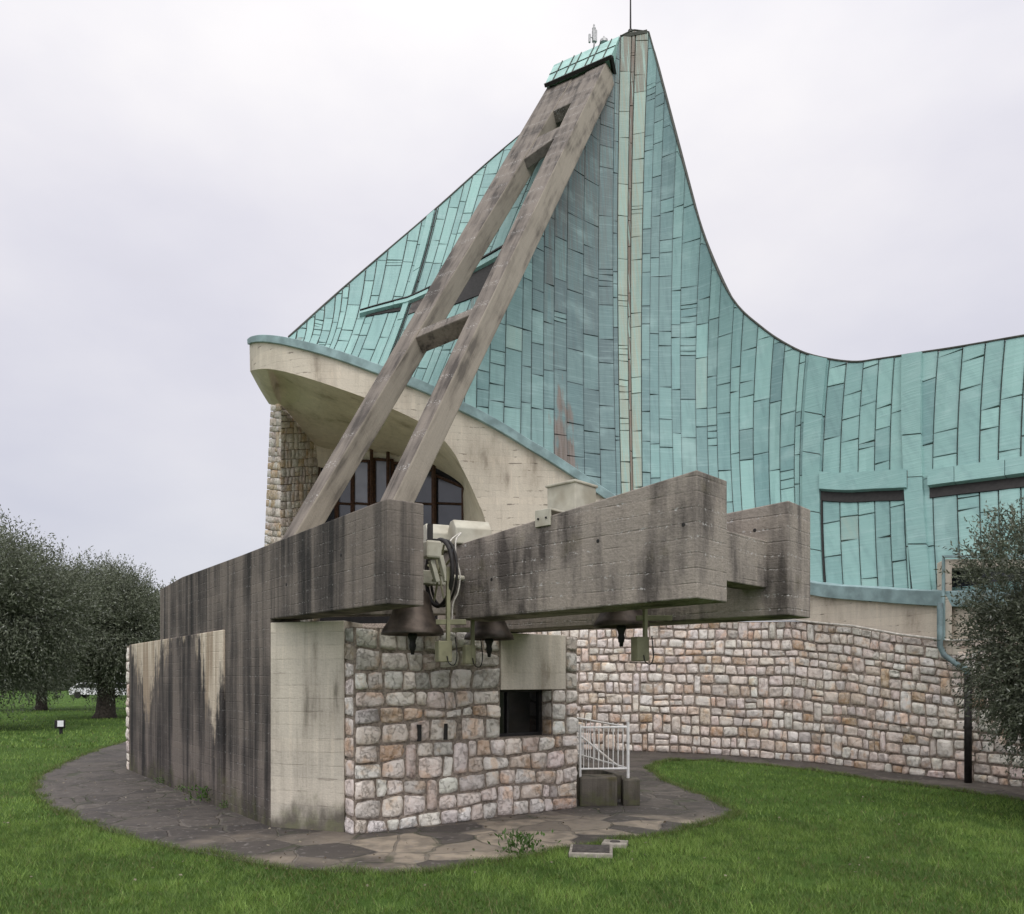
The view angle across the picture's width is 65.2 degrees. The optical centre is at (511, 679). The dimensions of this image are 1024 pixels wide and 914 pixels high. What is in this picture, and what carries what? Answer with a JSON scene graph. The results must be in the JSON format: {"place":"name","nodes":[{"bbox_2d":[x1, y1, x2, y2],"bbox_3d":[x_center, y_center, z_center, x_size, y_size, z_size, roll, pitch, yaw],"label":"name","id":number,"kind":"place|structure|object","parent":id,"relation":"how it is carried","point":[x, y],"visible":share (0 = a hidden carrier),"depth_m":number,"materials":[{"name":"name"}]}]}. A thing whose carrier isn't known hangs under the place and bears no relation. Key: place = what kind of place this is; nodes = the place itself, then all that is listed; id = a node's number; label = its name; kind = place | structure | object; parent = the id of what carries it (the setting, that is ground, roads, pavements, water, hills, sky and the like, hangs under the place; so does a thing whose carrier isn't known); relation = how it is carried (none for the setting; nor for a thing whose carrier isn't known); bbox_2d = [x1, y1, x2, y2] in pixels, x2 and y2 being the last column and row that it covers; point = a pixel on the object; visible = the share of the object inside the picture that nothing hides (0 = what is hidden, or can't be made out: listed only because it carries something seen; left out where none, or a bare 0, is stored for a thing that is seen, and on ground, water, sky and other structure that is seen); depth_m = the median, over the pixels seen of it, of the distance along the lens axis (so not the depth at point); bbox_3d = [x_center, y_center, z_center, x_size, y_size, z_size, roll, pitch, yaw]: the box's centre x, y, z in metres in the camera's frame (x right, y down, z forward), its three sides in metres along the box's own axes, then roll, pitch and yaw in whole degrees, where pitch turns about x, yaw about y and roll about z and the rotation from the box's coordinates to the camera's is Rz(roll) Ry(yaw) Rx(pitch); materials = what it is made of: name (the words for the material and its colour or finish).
{"place":"outdoors","nodes":[
{"label":"outdoors","id":0,"kind":"place"},
{"bbox_2d":[0,689,1023,913],"bbox_3d":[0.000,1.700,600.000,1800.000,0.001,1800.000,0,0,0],"label":"ground","id":1,"kind":"structure","parent":0,"point":[363,902],"depth_m":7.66,"materials":[{"name":"green plant"}]},
{"bbox_2d":[0,618,94,709],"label":"olive tree","id":2,"kind":"object","parent":1,"relation":"on","point":[40,705],"visible":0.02,"depth_m":44.76,"materials":[{"name":"green plant"}]},
{"bbox_2d":[1,675,117,690],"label":"hedge","id":3,"kind":"object","parent":1,"relation":"on","point":[67,689],"depth_m":127.45,"materials":[{"name":"green plant"}]},
{"bbox_2d":[55,720,65,733],"bbox_3d":[-14.213,1.480,25.158,0.300,0.440,0.221,0,0,-29],"label":"garden floodlight","id":4,"kind":"object","parent":1,"relation":"on","point":[60,724],"visible":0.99,"depth_m":25.10,"materials":[{"name":"metal"}]},
{"bbox_2d":[0,504,126,724],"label":"olive tree","id":5,"kind":"object","parent":1,"relation":"on","point":[31,595],"visible":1,"depth_m":26.86,"materials":[{"name":"green plant"}]},
{"bbox_2d":[69,683,96,697],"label":"parked car","id":6,"kind":"object","parent":1,"relation":"on","point":[78,694],"visible":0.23,"depth_m":75.07,"materials":[{"name":"metal"}]},
{"bbox_2d":[27,548,164,718],"bbox_3d":[-18.266,-2.068,35.928,7.912,7.743,7.835,0,0,0],"label":"olive tree","id":7,"kind":"object","parent":1,"relation":"on","point":[138,609],"visible":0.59,"depth_m":34.58,"materials":[{"name":"green plant"}]},
{"bbox_2d":[143,576,175,639],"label":"olive tree","id":8,"kind":"object","parent":1,"relation":"on","point":[172,580],"depth_m":45.37,"materials":[{"name":"green plant"}]},
{"bbox_2d":[569,844,612,858],"bbox_3d":[0.774,1.676,7.839,0.420,0.058,0.400,0,0,7],"label":"drain cover","id":9,"kind":"object","parent":1,"relation":"on","point":[582,850],"visible":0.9,"depth_m":7.73,"materials":[{"name":"concrete"}]},
{"bbox_2d":[601,839,627,848],"bbox_3d":[1.055,1.677,8.193,0.250,0.057,0.220,0,0,14],"label":"drain cover","id":10,"kind":"object","parent":1,"relation":"on","point":[615,843],"visible":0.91,"depth_m":8.13,"materials":[{"name":"concrete"}]},
{"bbox_2d":[247,29,1023,786],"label":"church","id":11,"kind":"structure","parent":1,"relation":"on","point":[633,345],"depth_m":19.14,"materials":[{"name":"metal"}]},
{"bbox_2d":[321,467,335,522],"bbox_3d":[-5.237,-4.592,22.704,0.589,3.233,0.164,0,0,0],"label":"window","id":12,"kind":"structure","parent":11,"relation":"in","point":[332,516],"depth_m":22.72,"materials":[{"name":"grey glass"}]},
{"bbox_2d":[336,478,351,517],"bbox_3d":[-4.739,-4.577,22.631,0.528,3.221,0.155,0,0,0],"label":"window","id":13,"kind":"structure","parent":11,"relation":"in","point":[344,504],"depth_m":22.66,"materials":[{"name":"grey glass"}]},
{"bbox_2d":[352,459,369,511],"bbox_3d":[-4.258,-4.605,22.559,0.554,3.297,0.159,0,0,0],"label":"window","id":14,"kind":"structure","parent":11,"relation":"in","point":[361,477],"depth_m":22.59,"materials":[{"name":"grey glass"}]},
{"bbox_2d":[373,458,393,503],"bbox_3d":[-3.623,-4.600,22.464,0.608,3.313,0.168,0,0,0],"label":"window","id":15,"kind":"structure","parent":11,"relation":"in","point":[379,464],"depth_m":22.50,"materials":[{"name":"grey glass"}]},
{"bbox_2d":[392,462,398,474],"bbox_3d":[-3.064,-4.527,22.379,0.633,3.190,0.172,0,0,0],"label":"window","id":16,"kind":"structure","parent":11,"relation":"in","point":[394,464],"depth_m":22.40,"materials":[{"name":"grey glass"}]},
{"bbox_2d":[414,468,431,525],"bbox_3d":[-2.480,-4.425,22.291,0.657,3.010,0.177,0,0,0],"label":"window","id":17,"kind":"structure","parent":11,"relation":"in","point":[424,497],"depth_m":22.31,"materials":[{"name":"grey glass"}]},
{"bbox_2d":[282,63,613,538],"bbox_3d":[-0.085,-11.133,19.447,2.233,19.548,18.160,0,0,17],"label":"ladder strut","id":18,"kind":"object","parent":11,"relation":"attached to","point":[556,131],"visible":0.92,"depth_m":15.98,"materials":[{"name":"concrete"}]},
{"bbox_2d":[436,474,463,550],"bbox_3d":[-1.748,-4.320,22.178,0.876,2.834,0.211,0,0,0],"label":"window","id":19,"kind":"structure","parent":11,"relation":"in","point":[449,493],"depth_m":22.22,"materials":[{"name":"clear glass"}]},
{"bbox_2d":[588,24,596,46],"bbox_3d":[2.929,-23.308,28.991,0.298,0.940,0.140,0,0,-12],"label":"antenna","id":20,"kind":"object","parent":11,"relation":"on","point":[594,36],"visible":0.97,"depth_m":28.96,"materials":[{"name":"grey metal"}]},
{"bbox_2d":[600,36,607,43],"bbox_3d":[3.335,-23.207,29.000,0.320,0.260,0.304,0,0,0],"label":"roof vent","id":21,"kind":"object","parent":11,"relation":"on","point":[604,39],"visible":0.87,"depth_m":28.96,"materials":[{"name":"grey metal"}]},
{"bbox_2d":[628,0,631,30],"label":"lightning rod","id":22,"kind":"object","parent":11,"relation":"on","point":[630,16],"visible":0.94,"depth_m":28.17,"materials":[{"name":"metal"}]},
{"bbox_2d":[937,555,1023,654],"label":"window","id":23,"kind":"structure","parent":11,"relation":"in","point":[943,580],"depth_m":13.65,"materials":[{"name":"concrete"}]},
{"bbox_2d":[933,497,1023,781],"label":"olive tree","id":24,"kind":"object","parent":1,"relation":"on","point":[1005,678],"visible":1,"depth_m":9.94,"materials":[{"name":"green plant"}]},
{"bbox_2d":[0,0,1023,621],"label":"sky","id":25,"kind":"structure","parent":0,"point":[183,182],"materials":[{"name":"white"}]},
{"bbox_2d":[35,742,1023,873],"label":"paving","id":26,"kind":"structure","parent":0,"point":[162,809],"depth_m":9.60,"materials":[{"name":"grey stone"}]},
{"bbox_2d":[183,784,210,801],"bbox_3d":[-4.174,1.542,11.020,0.771,0.259,0.475,0,0,0],"label":"weed","id":27,"kind":"object","parent":26,"relation":"on","point":[203,791],"visible":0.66,"depth_m":10.97,"materials":[{"name":"green plant"}]},
{"bbox_2d":[3,765,906,886],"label":"leaf litter","id":28,"kind":"object","parent":26,"relation":"on","point":[406,840],"visible":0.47,"depth_m":8.80,"materials":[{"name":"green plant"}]},
{"bbox_2d":[125,470,809,834],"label":"bell platform","id":29,"kind":"structure","parent":26,"relation":"on","point":[251,694],"depth_m":9.00,"materials":[{"name":"concrete"}]},
{"bbox_2d":[381,570,464,654],"bbox_3d":[-1.000,-0.683,8.050,0.629,0.857,1.174,0,0,26],"label":"bell","id":30,"kind":"object","parent":29,"relation":"attached to","point":[412,623],"visible":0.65,"depth_m":7.88,"materials":[{"name":"brown metal"}]},
{"bbox_2d":[423,524,457,607],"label":"bell drive","id":31,"kind":"structure","parent":30,"relation":"attached to","point":[432,549],"depth_m":7.77,"materials":[{"name":"metal"}]},
{"bbox_2d":[423,524,451,551],"bbox_3d":[-0.830,-1.550,8.780,0.270,0.300,0.300,0,0,-20],"label":"bearing cover","id":32,"kind":"object","parent":29,"relation":"on","point":[440,531],"visible":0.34,"depth_m":8.67,"materials":[{"name":"beige paint"}]},
{"bbox_2d":[435,567,465,665],"bbox_3d":[-0.600,-0.618,7.800,0.304,0.964,0.155,0,0,0],"label":"hammer box","id":33,"kind":"object","parent":29,"relation":"hanging from","point":[443,651],"visible":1,"depth_m":7.76,"materials":[{"name":"green paint"}]},
{"bbox_2d":[450,532,461,618],"bbox_3d":[-0.574,-1.052,8.079,0.112,0.941,0.364,0,0,0],"label":"power cable","id":34,"kind":"object","parent":29,"relation":"hanging from","point":[457,535],"visible":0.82,"depth_m":8.10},
{"bbox_2d":[452,620,482,667],"bbox_3d":[-0.477,-0.415,8.600,0.336,0.570,0.132,0,0,0],"label":"hammer box","id":35,"kind":"object","parent":29,"relation":"hanging from","point":[468,654],"visible":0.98,"depth_m":8.56,"materials":[{"name":"green paint"}]},
{"bbox_2d":[448,520,491,547],"bbox_3d":[-0.460,-1.570,8.620,0.400,0.270,0.340,0,0,-20],"label":"bearing cover","id":36,"kind":"object","parent":29,"relation":"on","point":[471,530],"visible":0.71,"depth_m":8.47,"materials":[{"name":"beige paint"}]},
{"bbox_2d":[464,621,513,656],"bbox_3d":[-0.260,-0.667,9.100,0.569,0.813,0.746,0,0,27],"label":"bell","id":37,"kind":"object","parent":29,"relation":"attached to","point":[488,633],"visible":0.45,"depth_m":8.91,"materials":[{"name":"brown metal"}]},
{"bbox_2d":[500,690,541,735],"bbox_3d":[0.041,0.420,10.306,0.815,0.590,0.070,0,0,-36],"label":"window","id":38,"kind":"structure","parent":29,"relation":"in","point":[520,710],"depth_m":10.35,"materials":[{"name":"metal"}]},
{"bbox_2d":[535,508,564,527],"bbox_3d":[0.392,-1.548,7.729,0.190,0.165,0.326,0,0,43],"label":"bearing plate","id":39,"kind":"object","parent":29,"relation":"attached to","point":[542,517],"visible":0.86,"depth_m":7.62,"materials":[{"name":"beige paint"}]},
{"bbox_2d":[545,479,597,510],"bbox_3d":[0.600,-1.730,8.050,0.390,0.460,0.370,0,0,43],"label":"bearing cover","id":40,"kind":"object","parent":29,"relation":"on","point":[568,495],"visible":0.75,"depth_m":7.91,"materials":[{"name":"white metal"}]},
{"bbox_2d":[593,610,649,646],"bbox_3d":[1.100,-0.853,8.050,0.980,1.035,0.569,0,0,-18],"label":"bell","id":41,"kind":"object","parent":29,"relation":"attached to","point":[621,622],"visible":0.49,"depth_m":7.86,"materials":[{"name":"brown metal"}]},
{"bbox_2d":[631,609,671,664],"bbox_3d":[1.344,-0.427,7.716,0.389,0.566,0.145,0,0,-8],"label":"hammer box","id":42,"kind":"object","parent":29,"relation":"hanging from","point":[639,648],"visible":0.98,"depth_m":7.67,"materials":[{"name":"green paint"}]},
{"bbox_2d":[472,828,560,857],"bbox_3d":[0.049,1.582,7.783,0.856,0.291,0.435,0,0,0],"label":"weed","id":43,"kind":"object","parent":26,"relation":"on","point":[512,843],"visible":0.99,"depth_m":7.76,"materials":[{"name":"green plant"}]},
{"bbox_2d":[578,774,616,805],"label":"concrete block","id":44,"kind":"structure","parent":26,"relation":"on","point":[597,789],"depth_m":10.68,"materials":[{"name":"grey concrete"}]},
{"bbox_2d":[577,717,628,777],"bbox_3d":[1.246,0.950,11.693,0.694,0.760,1.822,0,0,0],"label":"railing","id":45,"kind":"object","parent":44,"relation":"on","point":[617,726],"visible":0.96,"depth_m":10.84,"materials":[{"name":"white metal"}]},
{"bbox_2d":[577,764,622,798],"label":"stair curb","id":46,"kind":"structure","parent":26,"relation":"on","point":[618,776],"depth_m":11.33,"materials":[{"name":"grey concrete"}]},
{"bbox_2d":[621,776,639,805],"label":"concrete block","id":47,"kind":"structure","parent":26,"relation":"on","point":[630,790],"depth_m":10.73,"materials":[{"name":"grey concrete"}]}
]}

